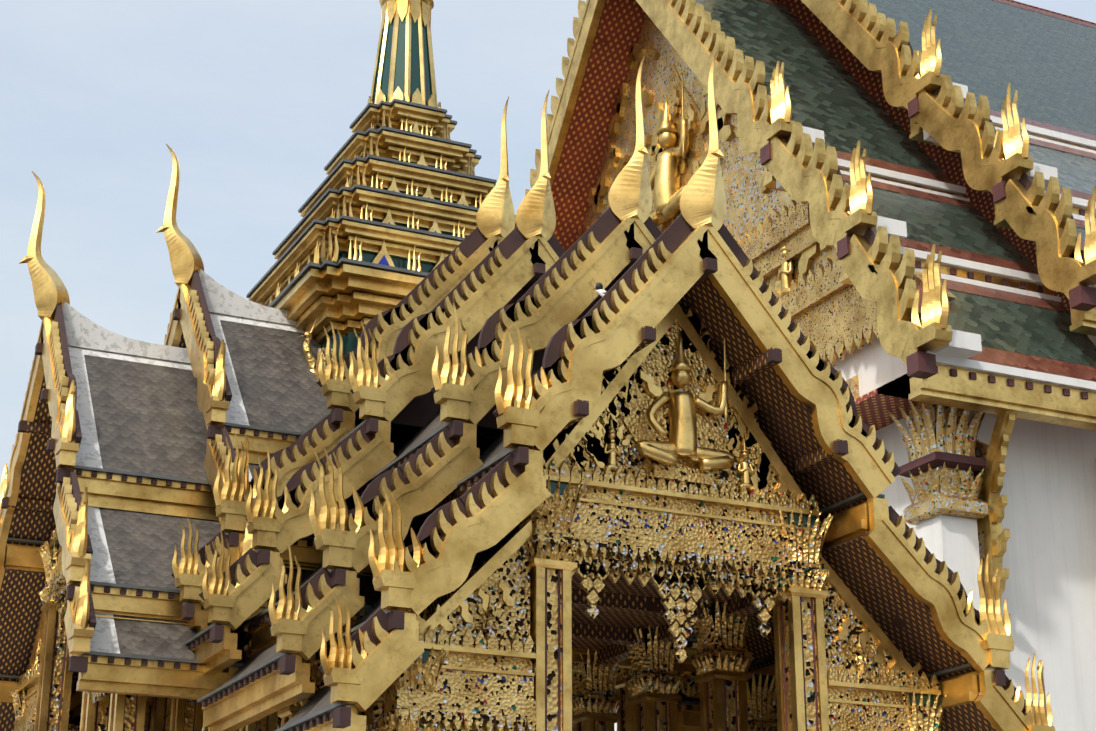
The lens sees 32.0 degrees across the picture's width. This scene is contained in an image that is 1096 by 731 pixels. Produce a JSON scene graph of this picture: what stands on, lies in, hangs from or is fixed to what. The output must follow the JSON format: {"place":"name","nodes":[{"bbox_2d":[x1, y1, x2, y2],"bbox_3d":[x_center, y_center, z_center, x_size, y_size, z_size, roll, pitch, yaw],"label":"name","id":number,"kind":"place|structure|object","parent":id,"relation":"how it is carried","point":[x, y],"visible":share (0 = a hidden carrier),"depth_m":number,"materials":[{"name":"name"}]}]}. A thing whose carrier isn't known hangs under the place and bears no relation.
{"place":"outdoors","nodes":[
{"label":"outdoors","id":0,"kind":"place"},
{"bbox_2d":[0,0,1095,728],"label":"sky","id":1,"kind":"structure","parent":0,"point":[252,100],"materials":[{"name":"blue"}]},
{"label":"ground","id":2,"kind":"structure","parent":0,"visible":0},
{"bbox_2d":[0,0,1055,730],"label":"temple pavilion","id":3,"kind":"structure","parent":2,"relation":"on","point":[424,428],"depth_m":14.43,"materials":[{"name":"gold tile"}]},
{"bbox_2d":[594,283,605,296],"bbox_3d":[0.430,-0.535,13.841,0.292,0.180,0.076,-17,-26,39],"label":"bird","id":4,"kind":"object","parent":3,"relation":"on","point":[599,290],"visible":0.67,"depth_m":13.87},
{"bbox_2d":[1037,661,1046,716],"bbox_3d":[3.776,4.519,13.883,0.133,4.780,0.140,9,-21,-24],"label":"roof finial","id":5,"kind":"object","parent":3,"relation":"on","point":[1042,679],"visible":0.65,"depth_m":14.60,"materials":[{"name":"gold metal"}]},
{"bbox_2d":[525,0,1095,730],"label":"dusit maha prasat","id":6,"kind":"structure","parent":2,"relation":"on","point":[909,222],"depth_m":30.51,"materials":[{"name":"white paint"}]}
]}

